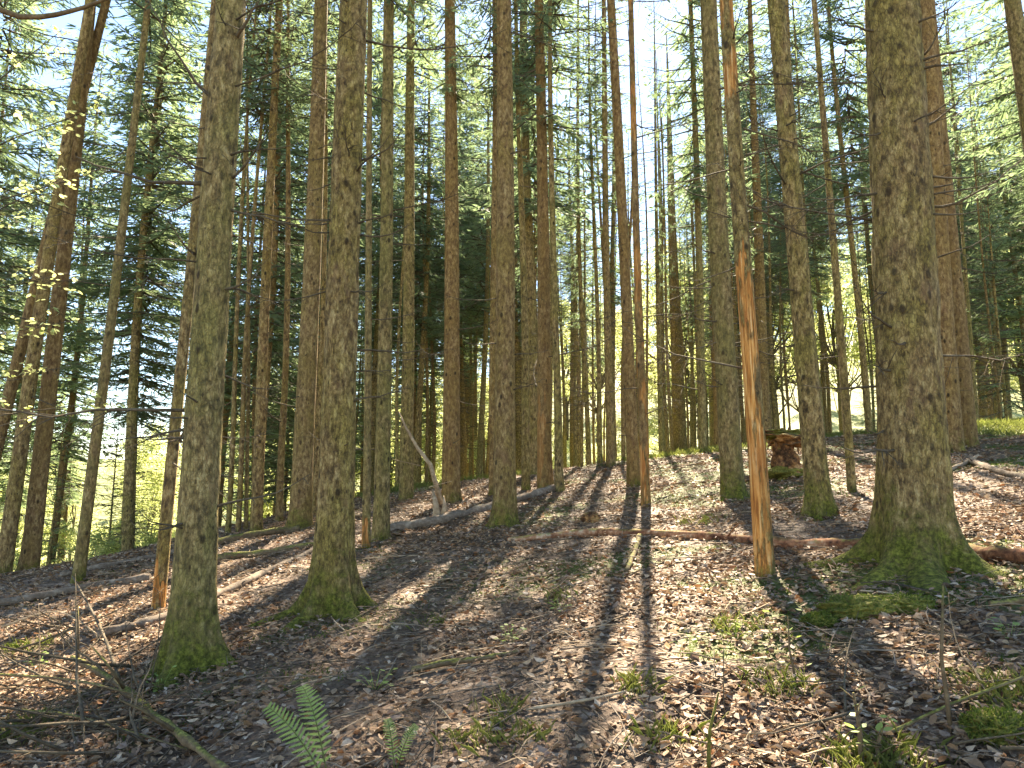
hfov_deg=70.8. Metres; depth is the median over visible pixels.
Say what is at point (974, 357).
broadleaf tree
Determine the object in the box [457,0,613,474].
spruce tree
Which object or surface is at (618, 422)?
shrub
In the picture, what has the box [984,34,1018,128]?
spruce tree
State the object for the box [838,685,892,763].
sapling
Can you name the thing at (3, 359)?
spruce tree
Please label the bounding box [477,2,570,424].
spruce tree
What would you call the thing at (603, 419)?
spruce tree
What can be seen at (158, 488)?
broadleaf tree
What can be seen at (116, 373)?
spruce tree
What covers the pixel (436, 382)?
spruce tree
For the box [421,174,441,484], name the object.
spruce tree
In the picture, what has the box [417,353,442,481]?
spruce tree
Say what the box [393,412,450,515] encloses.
dead snag
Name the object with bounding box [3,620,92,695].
dead branch
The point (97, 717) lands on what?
dead branch
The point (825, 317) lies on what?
broadleaf tree
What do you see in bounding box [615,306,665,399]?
broadleaf tree
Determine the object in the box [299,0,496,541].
spruce tree
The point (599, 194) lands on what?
spruce tree
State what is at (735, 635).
seedling
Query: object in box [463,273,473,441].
spruce tree
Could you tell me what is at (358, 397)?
spruce tree
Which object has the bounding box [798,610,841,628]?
moss mound
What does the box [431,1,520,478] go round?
spruce tree
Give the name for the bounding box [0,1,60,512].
spruce tree
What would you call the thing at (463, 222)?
spruce tree
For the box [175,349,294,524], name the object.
broadleaf tree
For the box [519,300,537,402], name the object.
spruce tree
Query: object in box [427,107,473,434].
spruce tree
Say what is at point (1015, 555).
fallen log
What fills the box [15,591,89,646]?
dead branch
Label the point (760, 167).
spruce tree
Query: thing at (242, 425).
spruce tree
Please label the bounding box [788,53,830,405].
spruce tree
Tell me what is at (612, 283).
spruce tree
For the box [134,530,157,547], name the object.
shrub
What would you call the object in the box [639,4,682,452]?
spruce tree
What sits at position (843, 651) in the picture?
dead branch
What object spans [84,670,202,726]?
dead branch
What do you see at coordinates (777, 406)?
spruce tree
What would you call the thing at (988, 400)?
spruce tree
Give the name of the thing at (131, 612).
dead branch
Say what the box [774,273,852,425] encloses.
broadleaf tree
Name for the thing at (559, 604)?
seedling
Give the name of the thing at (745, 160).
spruce tree
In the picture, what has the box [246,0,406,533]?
spruce tree
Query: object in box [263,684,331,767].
fern
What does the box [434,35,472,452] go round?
spruce tree
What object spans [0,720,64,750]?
dead branch
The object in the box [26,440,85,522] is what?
broadleaf tree
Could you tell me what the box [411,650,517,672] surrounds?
mossy stick
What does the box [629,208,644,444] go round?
spruce tree
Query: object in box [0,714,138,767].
dead branch
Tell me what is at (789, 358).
spruce tree
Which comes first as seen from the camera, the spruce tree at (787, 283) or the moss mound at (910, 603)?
the moss mound at (910, 603)
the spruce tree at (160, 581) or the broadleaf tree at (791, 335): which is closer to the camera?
the spruce tree at (160, 581)
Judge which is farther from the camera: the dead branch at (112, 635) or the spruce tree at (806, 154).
the spruce tree at (806, 154)
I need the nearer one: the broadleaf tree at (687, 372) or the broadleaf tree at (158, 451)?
the broadleaf tree at (687, 372)
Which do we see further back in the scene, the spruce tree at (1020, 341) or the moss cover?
the spruce tree at (1020, 341)
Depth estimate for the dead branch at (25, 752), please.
3.77 m
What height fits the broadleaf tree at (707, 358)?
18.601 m
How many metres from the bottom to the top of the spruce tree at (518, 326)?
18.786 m
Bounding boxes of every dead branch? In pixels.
[0,570,91,642]
[0,616,62,636]
[0,629,71,694]
[0,645,130,701]
[0,650,84,675]
[0,679,109,703]
[0,695,23,705]
[0,698,61,706]
[0,706,79,721]
[0,711,111,743]
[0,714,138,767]
[0,716,16,719]
[0,719,32,745]
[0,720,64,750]
[0,746,100,765]
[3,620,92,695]
[8,673,73,738]
[12,569,163,651]
[13,611,38,631]
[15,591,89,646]
[22,691,123,739]
[30,600,107,678]
[35,667,86,683]
[36,573,123,731]
[46,697,83,744]
[67,619,114,668]
[69,682,147,755]
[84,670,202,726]
[89,647,139,704]
[91,694,128,729]
[102,588,163,627]
[102,666,157,740]
[104,607,159,698]
[110,607,167,636]
[110,643,166,729]
[112,637,168,729]
[121,636,161,663]
[658,461,694,464]
[718,709,854,752]
[776,615,887,667]
[794,640,869,682]
[809,611,872,711]
[856,615,902,640]
[891,639,970,734]
[894,605,981,650]
[906,593,998,704]
[951,732,1023,757]
[958,725,1023,730]
[1000,745,1023,749]
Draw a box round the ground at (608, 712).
[0,336,1023,767]
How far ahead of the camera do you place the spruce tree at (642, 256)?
30.44 m
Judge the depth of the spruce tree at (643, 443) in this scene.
11.19 m
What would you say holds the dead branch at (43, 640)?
on the ground at (608, 712)
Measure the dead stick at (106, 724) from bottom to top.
0.072 m
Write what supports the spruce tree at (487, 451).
on the ground at (608, 712)
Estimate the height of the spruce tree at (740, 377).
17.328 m
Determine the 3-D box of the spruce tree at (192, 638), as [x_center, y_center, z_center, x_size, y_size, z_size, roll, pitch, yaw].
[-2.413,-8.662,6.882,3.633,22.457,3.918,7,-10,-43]
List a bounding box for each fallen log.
[0,573,151,607]
[59,549,173,577]
[93,547,312,638]
[218,525,299,544]
[218,528,314,561]
[371,484,555,531]
[507,523,1023,564]
[952,454,979,469]
[959,452,1023,479]
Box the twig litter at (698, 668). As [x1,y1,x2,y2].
[0,422,1023,767]
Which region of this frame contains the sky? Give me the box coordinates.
[0,0,1023,458]
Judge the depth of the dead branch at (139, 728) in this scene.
4.56 m
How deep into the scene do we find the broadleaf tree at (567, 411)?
90.69 m
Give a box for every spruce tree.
[0,0,118,527]
[0,0,145,461]
[0,0,170,572]
[0,0,181,574]
[0,0,372,691]
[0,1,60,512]
[0,35,25,376]
[0,36,149,567]
[0,106,105,570]
[0,139,37,458]
[0,181,45,529]
[1,0,209,583]
[8,160,138,561]
[13,0,258,550]
[15,0,243,558]
[66,6,202,544]
[81,0,287,610]
[124,99,275,537]
[136,0,376,512]
[151,223,271,523]
[164,23,282,526]
[173,0,313,529]
[184,0,312,532]
[193,0,312,531]
[197,0,515,632]
[219,113,313,520]
[223,0,327,517]
[223,172,362,516]
[224,198,302,515]
[229,0,312,530]
[230,0,338,521]
[245,0,419,446]
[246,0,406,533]
[260,0,381,514]
[265,0,460,548]
[266,0,379,502]
[271,101,375,489]
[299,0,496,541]
[305,0,489,500]
[327,0,437,489]
[327,158,376,479]
[355,155,394,490]
[355,277,363,481]
[355,295,399,491]
[355,324,392,494]
[356,29,444,490]
[356,305,400,469]
[357,163,429,483]
[358,84,476,478]
[358,264,402,484]
[359,0,482,482]
[371,7,404,448]
[390,345,436,483]
[391,4,422,487]
[391,162,441,439]
[392,195,482,482]
[392,344,401,481]
[393,68,490,462]
[394,0,496,503]
[415,87,443,482]
[415,251,428,479]
[416,13,517,478]
[417,157,490,454]
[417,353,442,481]
[418,363,442,479]
[419,172,443,481]
[421,0,553,494]
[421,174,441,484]
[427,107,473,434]
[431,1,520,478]
[432,80,474,453]
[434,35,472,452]
[434,288,478,476]
[435,0,600,529]
[438,156,489,473]
[443,322,488,474]
[456,0,644,488]
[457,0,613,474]
[457,66,491,476]
[461,78,569,471]
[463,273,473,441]
[464,282,488,470]
[465,85,491,475]
[465,261,481,477]
[470,0,558,490]
[470,113,518,415]
[471,120,561,392]
[474,275,488,477]
[475,267,489,476]
[476,0,658,492]
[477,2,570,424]
[490,95,568,398]
[516,183,521,409]
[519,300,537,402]
[530,74,574,428]
[531,45,568,402]
[535,0,643,464]
[535,0,669,466]
[545,0,724,506]
[552,176,566,434]
[553,138,601,466]
[556,6,663,457]
[556,165,571,467]
[557,44,594,466]
[558,41,596,466]
[558,148,593,438]
[559,79,605,465]
[559,212,604,465]
[560,240,571,467]
[562,0,662,463]
[563,233,575,466]
[567,148,593,455]
[583,172,604,463]
[585,0,621,391]
[588,219,605,442]
[590,205,609,461]
[594,0,849,500]
[595,3,643,460]
[598,150,621,457]
[603,0,737,486]
[607,0,868,576]
[613,0,764,452]
[619,54,693,438]
[621,37,667,446]
[623,105,638,431]
[627,112,652,454]
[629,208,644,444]
[632,73,656,432]
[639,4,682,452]
[645,44,683,452]
[645,179,711,447]
[648,31,694,451]
[648,84,678,452]
[652,26,686,451]
[653,192,671,450]
[658,89,731,421]
[664,201,692,414]
[666,0,1017,520]
[667,117,697,448]
[676,102,712,409]
[678,29,811,435]
[678,219,705,448]
[684,7,741,445]
[684,111,713,424]
[685,213,713,445]
[689,27,812,403]
[691,0,779,389]
[691,212,711,445]
[693,0,825,351]
[696,185,740,413]
[701,19,743,405]
[701,216,712,415]
[705,201,775,443]
[706,0,1023,599]
[709,0,812,442]
[719,23,743,406]
[723,0,870,406]
[723,115,745,426]
[726,0,939,492]
[733,262,744,442]
[737,117,773,410]
[739,53,771,397]
[739,63,754,294]
[744,77,781,407]
[751,114,784,428]
[751,139,792,409]
[751,154,815,428]
[753,71,795,428]
[758,1,868,435]
[759,157,785,428]
[764,69,795,429]
[769,132,819,395]
[770,0,875,433]
[773,178,796,426]
[774,73,862,433]
[774,195,822,424]
[776,117,871,433]
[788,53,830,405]
[807,108,871,431]
[809,207,846,414]
[827,57,875,397]
[840,173,876,428]
[845,0,995,452]
[845,0,1023,447]
[846,185,872,341]
[856,208,874,427]
[857,108,876,404]
[935,0,1023,407]
[936,2,998,419]
[937,0,1023,267]
[937,0,1023,353]
[938,1,993,419]
[939,40,1018,413]
[939,44,1007,403]
[946,91,983,401]
[954,35,1023,418]
[958,154,1019,418]
[959,2,1023,418]
[962,29,1023,412]
[963,164,1000,405]
[964,155,1022,417]
[965,22,1018,418]
[969,99,1019,418]
[971,283,992,419]
[971,307,1008,419]
[974,307,997,418]
[975,302,1012,416]
[979,52,1023,404]
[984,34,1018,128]
[984,42,1023,365]
[992,94,1023,275]
[995,54,1023,256]
[1008,167,1023,414]
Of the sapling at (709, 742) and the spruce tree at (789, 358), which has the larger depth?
the spruce tree at (789, 358)
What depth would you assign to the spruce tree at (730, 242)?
21.34 m
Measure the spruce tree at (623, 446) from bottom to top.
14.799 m
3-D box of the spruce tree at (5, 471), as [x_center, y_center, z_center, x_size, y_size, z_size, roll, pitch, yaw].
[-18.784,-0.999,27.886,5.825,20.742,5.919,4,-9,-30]
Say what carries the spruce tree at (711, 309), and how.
on the ground at (608, 712)
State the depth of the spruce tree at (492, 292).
15.24 m
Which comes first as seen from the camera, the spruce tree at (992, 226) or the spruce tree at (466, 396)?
the spruce tree at (992, 226)
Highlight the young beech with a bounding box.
[0,0,124,434]
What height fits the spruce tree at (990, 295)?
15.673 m
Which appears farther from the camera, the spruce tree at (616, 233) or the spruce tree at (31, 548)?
the spruce tree at (616, 233)
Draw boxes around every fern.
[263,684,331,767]
[383,718,418,767]
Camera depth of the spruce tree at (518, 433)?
31.23 m
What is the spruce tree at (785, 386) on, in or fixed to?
on the ground at (608, 712)
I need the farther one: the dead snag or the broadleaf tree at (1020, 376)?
the broadleaf tree at (1020, 376)
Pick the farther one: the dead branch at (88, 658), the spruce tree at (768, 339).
the spruce tree at (768, 339)
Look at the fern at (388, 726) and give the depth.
3.39 m
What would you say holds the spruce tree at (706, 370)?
on the ground at (608, 712)
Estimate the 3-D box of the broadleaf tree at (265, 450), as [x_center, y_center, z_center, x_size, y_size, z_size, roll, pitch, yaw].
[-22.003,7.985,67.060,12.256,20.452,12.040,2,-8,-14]
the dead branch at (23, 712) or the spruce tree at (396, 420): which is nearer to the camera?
the dead branch at (23, 712)
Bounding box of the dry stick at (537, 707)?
[526,678,671,710]
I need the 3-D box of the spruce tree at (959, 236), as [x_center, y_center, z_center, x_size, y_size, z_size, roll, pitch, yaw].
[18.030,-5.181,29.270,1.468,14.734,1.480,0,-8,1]
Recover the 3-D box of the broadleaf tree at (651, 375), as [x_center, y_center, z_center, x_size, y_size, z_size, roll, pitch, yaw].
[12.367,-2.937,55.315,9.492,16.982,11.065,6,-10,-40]
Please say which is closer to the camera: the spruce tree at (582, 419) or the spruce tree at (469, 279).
the spruce tree at (582, 419)
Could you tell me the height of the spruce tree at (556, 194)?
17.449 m
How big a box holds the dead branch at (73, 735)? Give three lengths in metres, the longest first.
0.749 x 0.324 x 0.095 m
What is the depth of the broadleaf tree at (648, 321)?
113.21 m
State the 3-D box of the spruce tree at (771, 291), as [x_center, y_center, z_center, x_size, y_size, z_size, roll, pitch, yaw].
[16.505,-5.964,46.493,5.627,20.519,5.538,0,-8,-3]
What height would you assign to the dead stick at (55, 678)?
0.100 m
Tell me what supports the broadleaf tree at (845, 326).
on the ground at (608, 712)
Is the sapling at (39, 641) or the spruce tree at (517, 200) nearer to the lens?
the sapling at (39, 641)
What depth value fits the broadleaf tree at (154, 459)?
64.72 m
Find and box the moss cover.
[2,429,1023,764]
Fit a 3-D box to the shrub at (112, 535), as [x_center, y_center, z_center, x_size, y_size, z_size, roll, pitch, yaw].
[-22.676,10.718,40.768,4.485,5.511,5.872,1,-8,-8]
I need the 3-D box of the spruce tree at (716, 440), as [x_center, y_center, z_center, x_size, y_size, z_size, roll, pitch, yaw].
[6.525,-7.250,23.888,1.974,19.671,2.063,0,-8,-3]
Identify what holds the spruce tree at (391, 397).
on the ground at (608, 712)
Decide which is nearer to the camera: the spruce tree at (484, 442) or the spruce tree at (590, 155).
the spruce tree at (590, 155)
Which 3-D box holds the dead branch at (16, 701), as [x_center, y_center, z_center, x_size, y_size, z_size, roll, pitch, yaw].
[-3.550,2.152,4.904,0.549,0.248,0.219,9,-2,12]
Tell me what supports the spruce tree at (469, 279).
on the ground at (608, 712)
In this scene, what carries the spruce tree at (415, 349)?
on the ground at (608, 712)
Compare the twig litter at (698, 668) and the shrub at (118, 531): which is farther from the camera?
the shrub at (118, 531)
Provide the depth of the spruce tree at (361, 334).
32.80 m
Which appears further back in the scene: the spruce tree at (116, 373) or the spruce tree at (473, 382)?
the spruce tree at (473, 382)
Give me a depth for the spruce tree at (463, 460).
35.70 m
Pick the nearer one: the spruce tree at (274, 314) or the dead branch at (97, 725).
the dead branch at (97, 725)
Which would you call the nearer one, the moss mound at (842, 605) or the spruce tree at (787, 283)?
the moss mound at (842, 605)
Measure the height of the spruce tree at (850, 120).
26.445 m
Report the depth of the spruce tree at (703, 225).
43.86 m
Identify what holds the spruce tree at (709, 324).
on the ground at (608, 712)
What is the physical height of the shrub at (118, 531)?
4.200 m
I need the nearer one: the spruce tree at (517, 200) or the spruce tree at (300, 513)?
the spruce tree at (300, 513)
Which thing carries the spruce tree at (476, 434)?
on the ground at (608, 712)
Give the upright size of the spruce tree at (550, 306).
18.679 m
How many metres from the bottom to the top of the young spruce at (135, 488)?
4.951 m
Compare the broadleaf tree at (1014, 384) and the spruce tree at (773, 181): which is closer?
the spruce tree at (773, 181)
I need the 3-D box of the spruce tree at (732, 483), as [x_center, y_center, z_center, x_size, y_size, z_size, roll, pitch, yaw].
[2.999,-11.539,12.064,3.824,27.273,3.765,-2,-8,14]
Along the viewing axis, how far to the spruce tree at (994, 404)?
45.77 m
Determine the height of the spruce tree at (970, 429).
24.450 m
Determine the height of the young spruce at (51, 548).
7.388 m
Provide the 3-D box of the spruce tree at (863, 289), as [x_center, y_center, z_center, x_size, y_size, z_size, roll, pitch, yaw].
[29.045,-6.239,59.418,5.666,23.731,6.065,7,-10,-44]
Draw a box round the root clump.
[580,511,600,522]
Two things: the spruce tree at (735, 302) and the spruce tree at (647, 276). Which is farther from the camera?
the spruce tree at (735, 302)
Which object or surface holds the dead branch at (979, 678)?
on the ground at (608, 712)
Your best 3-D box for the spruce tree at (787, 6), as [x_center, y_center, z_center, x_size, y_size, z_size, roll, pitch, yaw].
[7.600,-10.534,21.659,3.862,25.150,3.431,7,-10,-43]
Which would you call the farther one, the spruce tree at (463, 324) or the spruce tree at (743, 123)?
the spruce tree at (743, 123)
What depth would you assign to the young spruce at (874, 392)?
33.56 m
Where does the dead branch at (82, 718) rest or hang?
on the ground at (608, 712)
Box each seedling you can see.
[24,649,47,667]
[146,665,178,691]
[355,667,397,689]
[494,623,526,642]
[548,596,570,610]
[670,634,700,654]
[717,619,751,638]
[988,617,1022,638]
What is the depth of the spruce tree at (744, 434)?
47.59 m
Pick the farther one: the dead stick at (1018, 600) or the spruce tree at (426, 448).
the spruce tree at (426, 448)
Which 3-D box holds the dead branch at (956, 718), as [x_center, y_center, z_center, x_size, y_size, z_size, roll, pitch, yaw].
[1.992,1.454,3.373,0.369,0.222,0.770,16,9,11]
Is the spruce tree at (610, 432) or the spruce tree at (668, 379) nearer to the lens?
the spruce tree at (610, 432)
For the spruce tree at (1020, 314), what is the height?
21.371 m
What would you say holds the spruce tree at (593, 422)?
on the ground at (608, 712)
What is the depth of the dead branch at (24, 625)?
7.11 m
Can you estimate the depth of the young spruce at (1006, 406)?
25.45 m
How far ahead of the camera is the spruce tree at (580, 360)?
36.24 m
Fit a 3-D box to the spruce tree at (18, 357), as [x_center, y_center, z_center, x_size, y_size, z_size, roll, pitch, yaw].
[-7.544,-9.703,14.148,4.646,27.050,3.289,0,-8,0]
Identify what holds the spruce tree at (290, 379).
on the ground at (608, 712)
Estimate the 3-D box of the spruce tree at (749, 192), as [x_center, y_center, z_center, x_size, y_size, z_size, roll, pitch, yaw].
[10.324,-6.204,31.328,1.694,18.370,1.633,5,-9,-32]
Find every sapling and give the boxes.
[34,603,45,689]
[148,591,161,699]
[696,692,728,767]
[707,641,737,714]
[763,609,811,673]
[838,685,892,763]
[857,715,897,756]
[939,585,962,734]
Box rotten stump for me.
[765,426,802,480]
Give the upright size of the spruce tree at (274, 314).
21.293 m
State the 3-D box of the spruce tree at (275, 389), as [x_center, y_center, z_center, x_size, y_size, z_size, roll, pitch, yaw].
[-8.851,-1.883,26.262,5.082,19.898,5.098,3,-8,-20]
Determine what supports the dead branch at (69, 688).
on the ground at (608, 712)
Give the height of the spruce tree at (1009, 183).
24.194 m
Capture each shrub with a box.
[12,534,21,571]
[13,534,48,571]
[15,518,92,565]
[60,529,120,562]
[88,524,143,555]
[92,518,171,552]
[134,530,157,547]
[467,441,486,475]
[552,416,585,468]
[590,412,625,461]
[625,394,689,453]
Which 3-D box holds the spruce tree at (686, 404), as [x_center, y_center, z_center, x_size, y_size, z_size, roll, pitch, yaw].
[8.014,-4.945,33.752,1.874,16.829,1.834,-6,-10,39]
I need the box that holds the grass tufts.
[0,511,1023,767]
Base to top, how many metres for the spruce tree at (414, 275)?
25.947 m
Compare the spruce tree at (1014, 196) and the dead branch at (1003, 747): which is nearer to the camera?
the dead branch at (1003, 747)
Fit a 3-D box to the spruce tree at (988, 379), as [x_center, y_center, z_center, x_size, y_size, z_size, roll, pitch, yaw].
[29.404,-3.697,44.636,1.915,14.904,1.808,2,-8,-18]
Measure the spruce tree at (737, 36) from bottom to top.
22.110 m
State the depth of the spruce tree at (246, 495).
14.58 m
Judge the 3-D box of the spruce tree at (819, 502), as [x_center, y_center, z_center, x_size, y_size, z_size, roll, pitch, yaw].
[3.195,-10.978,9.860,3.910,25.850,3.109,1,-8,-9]
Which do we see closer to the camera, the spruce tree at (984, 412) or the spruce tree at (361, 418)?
the spruce tree at (361, 418)
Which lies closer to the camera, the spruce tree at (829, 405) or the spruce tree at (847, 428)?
the spruce tree at (847, 428)
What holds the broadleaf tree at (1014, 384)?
on the ground at (608, 712)
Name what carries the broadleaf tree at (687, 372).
on the ground at (608, 712)
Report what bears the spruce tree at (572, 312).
on the ground at (608, 712)
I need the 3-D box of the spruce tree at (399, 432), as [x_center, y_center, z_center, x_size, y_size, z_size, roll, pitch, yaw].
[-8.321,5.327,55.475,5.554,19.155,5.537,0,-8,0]
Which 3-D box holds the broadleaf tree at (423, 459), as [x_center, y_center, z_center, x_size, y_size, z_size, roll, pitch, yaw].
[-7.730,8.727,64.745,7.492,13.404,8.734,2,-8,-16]
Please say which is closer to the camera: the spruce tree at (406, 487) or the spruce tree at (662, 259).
the spruce tree at (406, 487)
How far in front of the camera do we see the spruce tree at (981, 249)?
25.75 m
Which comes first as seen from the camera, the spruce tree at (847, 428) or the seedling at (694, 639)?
the seedling at (694, 639)
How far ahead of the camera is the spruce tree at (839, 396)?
51.83 m
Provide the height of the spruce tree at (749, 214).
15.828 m
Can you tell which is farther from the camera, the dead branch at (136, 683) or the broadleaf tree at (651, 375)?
the broadleaf tree at (651, 375)
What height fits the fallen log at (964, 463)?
0.334 m
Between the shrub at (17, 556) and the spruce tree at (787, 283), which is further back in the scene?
the spruce tree at (787, 283)
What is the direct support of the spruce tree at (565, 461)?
on the ground at (608, 712)
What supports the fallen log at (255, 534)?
on the ground at (608, 712)
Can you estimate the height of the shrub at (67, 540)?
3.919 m
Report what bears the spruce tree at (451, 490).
on the ground at (608, 712)
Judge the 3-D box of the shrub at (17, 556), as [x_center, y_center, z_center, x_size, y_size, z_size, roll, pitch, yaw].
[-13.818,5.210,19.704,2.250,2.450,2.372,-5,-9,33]
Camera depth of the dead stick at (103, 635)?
6.27 m
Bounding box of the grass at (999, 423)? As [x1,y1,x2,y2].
[312,416,1023,503]
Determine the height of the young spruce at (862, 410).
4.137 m
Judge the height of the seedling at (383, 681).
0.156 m
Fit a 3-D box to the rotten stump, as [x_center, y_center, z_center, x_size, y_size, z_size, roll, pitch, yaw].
[4.544,1.360,11.853,1.019,1.333,0.825,0,-8,0]
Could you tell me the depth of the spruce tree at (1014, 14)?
14.07 m
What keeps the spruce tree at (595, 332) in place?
on the ground at (608, 712)
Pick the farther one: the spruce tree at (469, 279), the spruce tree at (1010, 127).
the spruce tree at (469, 279)
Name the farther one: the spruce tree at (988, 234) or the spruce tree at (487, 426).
the spruce tree at (487, 426)
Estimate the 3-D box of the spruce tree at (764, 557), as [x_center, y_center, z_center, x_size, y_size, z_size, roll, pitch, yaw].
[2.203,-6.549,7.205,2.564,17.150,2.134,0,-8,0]
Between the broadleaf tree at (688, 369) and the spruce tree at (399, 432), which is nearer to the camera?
the spruce tree at (399, 432)
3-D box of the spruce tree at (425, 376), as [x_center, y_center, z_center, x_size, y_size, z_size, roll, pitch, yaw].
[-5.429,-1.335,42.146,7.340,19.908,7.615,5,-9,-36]
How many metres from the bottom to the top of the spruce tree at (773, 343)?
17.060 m
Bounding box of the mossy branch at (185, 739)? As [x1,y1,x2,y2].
[70,605,229,767]
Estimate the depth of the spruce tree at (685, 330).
49.64 m
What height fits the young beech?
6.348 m
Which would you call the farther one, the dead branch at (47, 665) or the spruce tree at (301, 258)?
the spruce tree at (301, 258)
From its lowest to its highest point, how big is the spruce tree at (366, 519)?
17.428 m
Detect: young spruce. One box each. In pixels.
[18,401,80,564]
[51,405,155,561]
[98,430,158,552]
[839,334,876,429]
[851,305,876,426]
[962,170,1023,420]
[987,206,1023,409]
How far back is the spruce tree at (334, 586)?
6.71 m
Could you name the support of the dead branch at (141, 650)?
on the ground at (608, 712)
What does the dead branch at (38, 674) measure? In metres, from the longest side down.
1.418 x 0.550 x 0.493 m
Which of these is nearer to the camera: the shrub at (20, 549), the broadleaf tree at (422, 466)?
the shrub at (20, 549)
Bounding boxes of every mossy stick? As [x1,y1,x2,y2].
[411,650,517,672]
[624,533,642,572]
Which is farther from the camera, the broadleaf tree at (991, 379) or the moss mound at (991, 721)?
the broadleaf tree at (991, 379)
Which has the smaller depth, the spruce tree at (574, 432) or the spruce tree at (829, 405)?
the spruce tree at (574, 432)
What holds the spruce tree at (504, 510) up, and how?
on the ground at (608, 712)
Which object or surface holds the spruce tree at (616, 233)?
on the ground at (608, 712)
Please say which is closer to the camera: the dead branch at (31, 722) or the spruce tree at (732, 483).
the dead branch at (31, 722)
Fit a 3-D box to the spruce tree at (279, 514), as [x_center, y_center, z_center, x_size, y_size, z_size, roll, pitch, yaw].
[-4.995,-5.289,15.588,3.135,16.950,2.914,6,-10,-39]
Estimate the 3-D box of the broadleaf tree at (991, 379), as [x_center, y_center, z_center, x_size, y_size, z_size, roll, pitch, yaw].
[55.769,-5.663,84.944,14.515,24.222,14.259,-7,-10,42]
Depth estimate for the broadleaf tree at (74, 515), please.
70.84 m
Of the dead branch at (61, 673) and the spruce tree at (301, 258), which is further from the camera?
the spruce tree at (301, 258)
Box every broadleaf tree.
[0,469,53,548]
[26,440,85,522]
[47,481,101,560]
[100,461,176,544]
[102,435,155,497]
[110,421,182,537]
[114,431,180,543]
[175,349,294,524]
[222,443,243,513]
[226,402,289,514]
[355,386,442,494]
[392,412,441,482]
[422,331,488,445]
[422,370,442,432]
[440,370,488,424]
[552,296,603,440]
[559,285,652,453]
[564,334,616,402]
[603,237,711,413]
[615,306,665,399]
[618,283,670,372]
[649,266,704,438]
[649,266,741,425]
[670,292,777,403]
[692,216,832,428]
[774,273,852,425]
[775,236,875,411]
[776,303,830,365]
[815,122,1019,360]
[824,275,870,406]
[867,324,1020,382]
[969,177,1023,411]
[976,303,1016,415]
[987,294,1023,414]
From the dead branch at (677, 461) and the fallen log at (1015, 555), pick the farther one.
the dead branch at (677, 461)
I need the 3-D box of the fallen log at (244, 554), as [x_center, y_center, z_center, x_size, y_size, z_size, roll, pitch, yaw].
[-3.479,2.345,10.497,1.627,0.499,0.225,1,-8,-8]
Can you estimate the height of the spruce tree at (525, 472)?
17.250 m
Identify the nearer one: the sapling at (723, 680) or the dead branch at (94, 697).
the sapling at (723, 680)
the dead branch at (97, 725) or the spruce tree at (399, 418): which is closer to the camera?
the dead branch at (97, 725)
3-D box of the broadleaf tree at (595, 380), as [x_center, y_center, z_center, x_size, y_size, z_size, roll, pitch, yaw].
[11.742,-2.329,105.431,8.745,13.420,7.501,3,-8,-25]
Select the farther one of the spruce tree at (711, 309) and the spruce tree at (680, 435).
the spruce tree at (680, 435)
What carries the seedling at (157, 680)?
on the ground at (608, 712)
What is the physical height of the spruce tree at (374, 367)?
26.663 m
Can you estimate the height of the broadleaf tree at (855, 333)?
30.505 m
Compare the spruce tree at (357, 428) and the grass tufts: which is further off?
the spruce tree at (357, 428)
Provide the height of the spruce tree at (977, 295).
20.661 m
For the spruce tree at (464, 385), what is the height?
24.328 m
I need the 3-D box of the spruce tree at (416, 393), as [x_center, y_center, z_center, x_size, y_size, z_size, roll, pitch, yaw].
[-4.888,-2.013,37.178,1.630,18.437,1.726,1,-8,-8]
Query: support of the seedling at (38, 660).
on the ground at (608, 712)
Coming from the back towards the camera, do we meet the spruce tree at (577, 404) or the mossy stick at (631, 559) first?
the spruce tree at (577, 404)
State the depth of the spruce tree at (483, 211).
46.77 m
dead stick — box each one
[0,673,141,696]
[2,611,101,636]
[20,709,190,750]
[72,576,120,678]
[358,554,439,559]
[859,590,953,624]
[882,675,1023,736]
[988,597,1023,606]
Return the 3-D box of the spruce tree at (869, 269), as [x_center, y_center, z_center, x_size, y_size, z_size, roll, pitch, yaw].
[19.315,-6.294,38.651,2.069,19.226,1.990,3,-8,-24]
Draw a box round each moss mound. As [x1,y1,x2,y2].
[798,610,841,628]
[814,592,900,620]
[880,591,946,614]
[958,706,1023,748]
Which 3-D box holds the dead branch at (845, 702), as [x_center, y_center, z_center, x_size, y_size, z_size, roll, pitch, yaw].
[1.734,1.448,3.733,0.342,0.307,0.882,14,10,20]
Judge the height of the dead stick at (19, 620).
0.163 m
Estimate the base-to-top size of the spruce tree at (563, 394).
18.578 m
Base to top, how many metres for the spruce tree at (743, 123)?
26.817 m
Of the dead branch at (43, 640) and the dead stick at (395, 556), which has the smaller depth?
the dead branch at (43, 640)
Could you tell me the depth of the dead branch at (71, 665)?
5.91 m
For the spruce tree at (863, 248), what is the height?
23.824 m
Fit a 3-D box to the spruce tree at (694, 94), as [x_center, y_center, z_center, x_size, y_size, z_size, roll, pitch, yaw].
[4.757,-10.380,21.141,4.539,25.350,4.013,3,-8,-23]
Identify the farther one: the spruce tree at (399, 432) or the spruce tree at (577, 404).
the spruce tree at (399, 432)
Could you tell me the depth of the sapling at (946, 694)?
3.13 m
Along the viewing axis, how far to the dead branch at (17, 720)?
4.40 m

